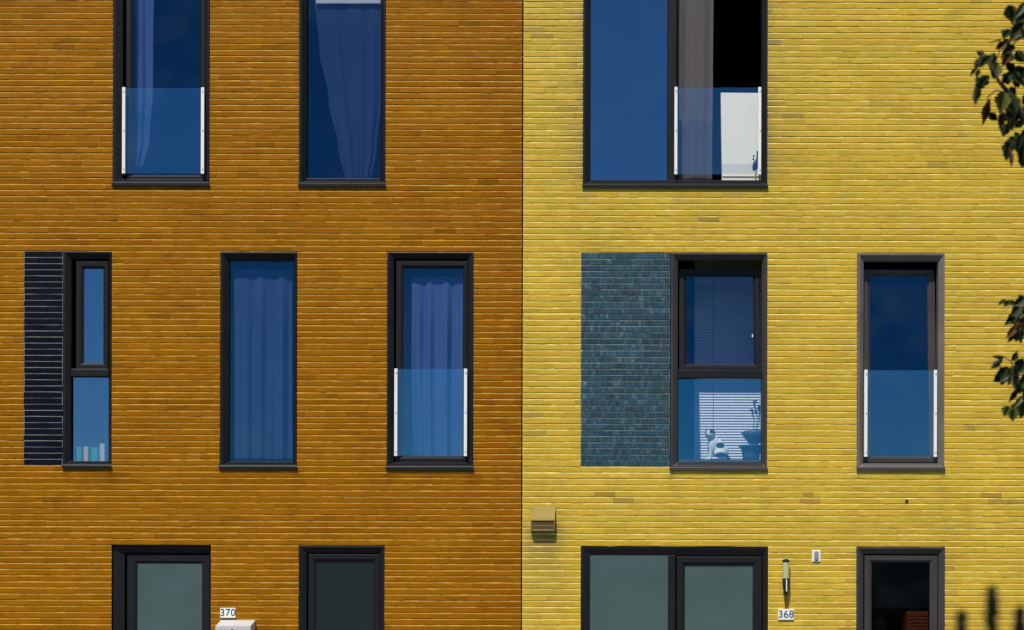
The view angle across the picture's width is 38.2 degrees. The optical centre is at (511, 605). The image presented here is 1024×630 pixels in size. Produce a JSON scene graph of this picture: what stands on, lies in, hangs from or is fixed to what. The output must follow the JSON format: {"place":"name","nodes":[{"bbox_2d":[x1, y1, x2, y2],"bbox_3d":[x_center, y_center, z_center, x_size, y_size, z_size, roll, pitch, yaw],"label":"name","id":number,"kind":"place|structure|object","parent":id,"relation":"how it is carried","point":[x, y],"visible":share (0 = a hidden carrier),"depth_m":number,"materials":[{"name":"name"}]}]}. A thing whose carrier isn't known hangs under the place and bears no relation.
{"place":"outdoors","nodes":[
{"label":"outdoors","id":0,"kind":"place"},
{"bbox_2d":[898,611,927,629],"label":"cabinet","id":1,"kind":"object","parent":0,"point":[912,620],"visible":0.64,"depth_m":15.25,"materials":[{"name":"red wood"}]},
{"label":"ground","id":2,"kind":"structure","parent":0,"visible":0},
{"bbox_2d":[0,0,522,629],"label":"brick house","id":3,"kind":"structure","parent":2,"relation":"on","point":[116,310],"depth_m":15.00,"materials":[{"name":"orange brick"}]},
{"bbox_2d":[62,251,111,467],"bbox_3d":[-4.313,-2.493,15.038,0.504,2.202,0.114,0,0,0],"label":"window","id":4,"kind":"structure","parent":3,"relation":"in","point":[85,260],"depth_m":15.01,"materials":[{"name":"black metal"}]},
{"bbox_2d":[134,0,153,168],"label":"curtain","id":5,"kind":"object","parent":3,"relation":"hanging from","point":[144,15],"visible":1,"depth_m":15.10,"materials":[{"name":"blue fabric"}]},
{"bbox_2d":[111,0,209,185],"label":"window","id":6,"kind":"structure","parent":3,"relation":"in","point":[131,179],"depth_m":15.01,"materials":[{"name":"black metal"}]},
{"bbox_2d":[112,545,210,629],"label":"door","id":7,"kind":"structure","parent":3,"relation":"in","point":[151,591],"depth_m":15.08,"materials":[{"name":"grey glass"}]},
{"bbox_2d":[122,87,204,173],"bbox_3d":[-3.535,-4.813,14.972,0.831,0.874,0.027,0,0,0],"label":"glass balustrade","id":8,"kind":"object","parent":3,"relation":"attached to","point":[124,127],"visible":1,"depth_m":14.96,"materials":[{"name":"white paint"}]},
{"bbox_2d":[220,608,235,617],"bbox_3d":[-2.884,0.075,14.994,0.156,0.100,0.018,0,0,0],"label":"house number sign","id":9,"kind":"object","parent":3,"relation":"attached to","point":[227,612],"visible":1,"depth_m":14.99,"materials":[{"name":"white ceramic"}]},
{"bbox_2d":[215,620,254,629],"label":"mailbox","id":10,"kind":"object","parent":3,"relation":"attached to","point":[235,625],"visible":1,"depth_m":14.79,"materials":[{"name":"grey metal"}]},
{"bbox_2d":[219,252,296,468],"bbox_3d":[-2.575,-2.486,15.038,0.795,2.206,0.114,0,0,0],"label":"window","id":11,"kind":"structure","parent":3,"relation":"in","point":[225,257],"depth_m":15.00,"materials":[{"name":"black metal"}]},
{"bbox_2d":[233,269,291,461],"bbox_3d":[-2.553,-2.456,15.111,0.610,1.975,0.081,0,0,0],"label":"curtain","id":12,"kind":"object","parent":3,"relation":"hanging from","point":[262,365],"visible":1,"depth_m":15.11,"materials":[{"name":"blue fabric"}]},
{"bbox_2d":[298,0,385,186],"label":"window","id":13,"kind":"structure","parent":3,"relation":"in","point":[304,181],"depth_m":15.00,"materials":[{"name":"black metal"}]},
{"bbox_2d":[299,546,384,629],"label":"window","id":14,"kind":"structure","parent":3,"relation":"in","point":[337,591],"depth_m":15.05,"materials":[{"name":"black glass"}]},
{"bbox_2d":[315,3,380,177],"bbox_3d":[-1.672,-5.245,15.104,0.689,1.830,0.042,0,0,0],"label":"curtain","id":15,"kind":"object","parent":3,"relation":"hanging from","point":[349,35],"visible":1,"depth_m":15.10,"materials":[{"name":"blue fabric"}]},
{"bbox_2d":[316,0,380,3],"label":"roller blind","id":16,"kind":"object","parent":3,"relation":"attached to","point":[348,1],"visible":1,"depth_m":15.08,"materials":[{"name":"white fabric"}]},
{"bbox_2d":[386,252,473,469],"bbox_3d":[-0.831,-2.480,15.038,0.891,2.210,0.114,0,0,0],"label":"window","id":17,"kind":"structure","parent":3,"relation":"in","point":[463,462],"depth_m":15.02,"materials":[{"name":"black metal"}]},
{"bbox_2d":[394,369,466,455],"bbox_3d":[-0.824,-1.957,14.972,0.737,0.886,0.027,0,0,0],"label":"glass balustrade","id":18,"kind":"object","parent":3,"relation":"attached to","point":[396,408],"visible":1,"depth_m":14.96,"materials":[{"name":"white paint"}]},
{"bbox_2d":[412,276,462,455],"bbox_3d":[-0.756,-2.423,15.116,0.542,1.891,0.087,0,0,0],"label":"curtain","id":19,"kind":"object","parent":3,"relation":"hanging from","point":[437,358],"visible":1,"depth_m":15.12,"materials":[{"name":"blue fabric"}]},
{"bbox_3d":[-4.295,-1.451,15.198,0.417,0.029,0.203,0,0,0],"label":"window shelf","id":20,"kind":"object","parent":3,"relation":"attached to","visible":0},
{"bbox_2d":[77,447,83,460],"bbox_3d":[-4.432,-1.544,15.178,0.046,0.156,0.125,0,0,0],"label":"book","id":21,"kind":"object","parent":20,"relation":"on","point":[80,453],"visible":0.76,"depth_m":15.12,"materials":[{"name":"teal paper"}]},
{"bbox_2d":[84,447,90,460],"bbox_3d":[-4.360,-1.547,15.178,0.046,0.160,0.125,0,0,0],"label":"book","id":22,"kind":"object","parent":20,"relation":"on","point":[87,453],"visible":0.76,"depth_m":15.12,"materials":[{"name":"beige paper"}]},
{"bbox_2d":[91,447,99,460],"bbox_3d":[-4.274,-1.542,15.178,0.067,0.152,0.125,0,0,0],"label":"book","id":23,"kind":"object","parent":20,"relation":"on","point":[95,453],"visible":0.76,"depth_m":15.12,"materials":[{"name":"teal paper"}]},
{"bbox_2d":[100,444,107,460],"bbox_3d":[-4.194,-1.561,15.178,0.050,0.189,0.125,0,0,0],"label":"book","id":24,"kind":"object","parent":20,"relation":"on","point":[103,452],"visible":0.76,"depth_m":15.12,"materials":[{"name":"paper"}]},
{"bbox_2d":[521,0,1023,629],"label":"brick house","id":25,"kind":"structure","parent":2,"relation":"on","point":[871,220],"depth_m":15.00,"materials":[{"name":"yellow brick"}]},
{"bbox_2d":[531,506,555,530],"bbox_3d":[0.316,-0.882,14.960,0.252,0.253,0.071,0,0,0],"label":"vent hood","id":26,"kind":"object","parent":25,"relation":"attached to","point":[542,513],"visible":1,"depth_m":14.94,"materials":[{"name":"beige metal"}]},
{"bbox_2d":[581,546,767,629],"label":"door","id":27,"kind":"structure","parent":25,"relation":"in","point":[623,588],"depth_m":15.04,"materials":[{"name":"grey glass"}]},
{"bbox_2d":[582,0,767,187],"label":"window","id":28,"kind":"structure","parent":25,"relation":"in","point":[671,182],"depth_m":15.00,"materials":[{"name":"black metal"}]},
{"bbox_2d":[677,0,713,179],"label":"curtain","id":29,"kind":"object","parent":25,"relation":"hanging from","point":[694,80],"visible":0.98,"depth_m":15.13,"materials":[{"name":"grey fabric"}]},
{"bbox_2d":[674,87,760,174],"bbox_3d":[2.086,-4.811,14.972,0.879,0.886,0.027,0,0,0],"label":"glass balustrade","id":30,"kind":"object","parent":25,"relation":"attached to","point":[675,127],"visible":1,"depth_m":14.96,"materials":[{"name":"white paint"}]},
{"bbox_2d":[677,460,759,461],"bbox_3d":[2.188,-1.475,15.380,1.050,0.030,0.560,0,0,0],"label":"window shelf","id":31,"kind":"object","parent":25,"relation":"attached to","point":[723,460],"depth_m":15.10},
{"bbox_2d":[705,429,730,459],"bbox_3d":[2.119,-1.648,15.205,0.269,0.332,0.211,0,0,0],"label":"dog figurine","id":32,"kind":"object","parent":31,"relation":"on","point":[717,448],"visible":0.99,"depth_m":15.17,"materials":[{"name":"white ceramic"}]},
{"bbox_2d":[738,399,759,459],"bbox_3d":[2.491,-1.813,15.300,0.297,0.646,0.270,0,0,0],"label":"planter","id":33,"kind":"object","parent":31,"relation":"on","point":[750,450],"visible":0.87,"depth_m":15.22,"materials":[{"name":"blue ceramic"}]},
{"bbox_2d":[670,253,767,470],"bbox_3d":[2.100,-2.472,15.076,0.995,2.211,0.190,0,0,0],"label":"window","id":34,"kind":"structure","parent":25,"relation":"in","point":[678,326],"depth_m":15.01,"materials":[{"name":"black metal"}]},
{"bbox_2d":[694,262,760,459],"bbox_3d":[2.390,-2.530,15.700,0.901,2.394,0.040,0,0,0],"label":"venetian blind","id":35,"kind":"object","parent":25,"relation":"hanging from","point":[709,394],"visible":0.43,"depth_m":15.70,"materials":[{"name":"grey plastic"}]},
{"bbox_2d":[720,93,759,179],"bbox_3d":[2.452,-4.844,15.348,0.569,0.963,0.033,0,0,0],"label":"board","id":36,"kind":"object","parent":25,"relation":"in","point":[739,130],"visible":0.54,"depth_m":15.34,"materials":[{"name":"white"}]},
{"bbox_2d":[752,151,757,179],"bbox_3d":[2.506,-4.507,15.220,0.058,0.356,0.040,0,0,0],"label":"ornament","id":37,"kind":"object","parent":25,"relation":"on","point":[755,165],"visible":0.98,"depth_m":15.21,"materials":[{"name":"blue ceramic"}]},
{"bbox_2d":[782,558,789,608],"bbox_3d":[2.772,-0.225,14.953,0.073,0.517,0.098,0,0,0],"label":"wall lamp","id":38,"kind":"object","parent":25,"relation":"attached to","point":[785,578],"visible":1,"depth_m":14.92,"materials":[{"name":"grey glass"}]},
{"bbox_2d":[778,609,793,619],"bbox_3d":[2.780,0.092,14.994,0.160,0.108,0.018,0,0,0],"label":"house number sign","id":39,"kind":"object","parent":25,"relation":"attached to","point":[785,614],"visible":1,"depth_m":14.99,"materials":[{"name":"white ceramic"}]},
{"bbox_2d":[812,550,820,561],"bbox_3d":[3.090,-0.503,14.991,0.087,0.119,0.025,0,0,0],"label":"wall plate","id":40,"kind":"object","parent":25,"relation":"attached to","point":[816,555],"depth_m":14.99,"materials":[{"name":"white plastic"}]},
{"bbox_2d":[864,370,936,456],"bbox_3d":[3.938,-1.946,14.972,0.736,0.882,0.027,0,0,0],"label":"glass balustrade","id":41,"kind":"object","parent":25,"relation":"attached to","point":[934,410],"visible":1,"depth_m":14.96,"materials":[{"name":"white paint"}]},
{"bbox_2d":[856,253,944,470],"bbox_3d":[3.948,-2.470,15.081,0.899,2.206,0.200,0,0,0],"label":"window","id":42,"kind":"structure","parent":25,"relation":"in","point":[935,339],"depth_m":15.02,"materials":[{"name":"black metal"}]},
{"bbox_2d":[856,547,944,629],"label":"window","id":43,"kind":"structure","parent":25,"relation":"in","point":[936,564],"depth_m":15.03,"materials":[{"name":"black metal"}]},
{"bbox_2d":[954,607,968,629],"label":"garden plant","id":44,"kind":"object","parent":2,"relation":"on","point":[961,619],"visible":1,"depth_m":1.10,"materials":[{"name":"black plant"}]},
{"bbox_2d":[983,584,1000,629],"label":"garden plant","id":45,"kind":"object","parent":2,"relation":"on","point":[992,613],"visible":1,"depth_m":1.10,"materials":[{"name":"black plant"}]},
{"bbox_2d":[970,2,1023,421],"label":"leafy tree","id":46,"kind":"object","parent":2,"relation":"on","point":[1008,100],"visible":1,"depth_m":3.99,"materials":[{"name":"green plant"}]},
{"bbox_2d":[1011,604,1023,629],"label":"garden plant","id":47,"kind":"object","parent":2,"relation":"on","point":[1018,616],"visible":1,"depth_m":1.10,"materials":[{"name":"black plant"}]}
]}

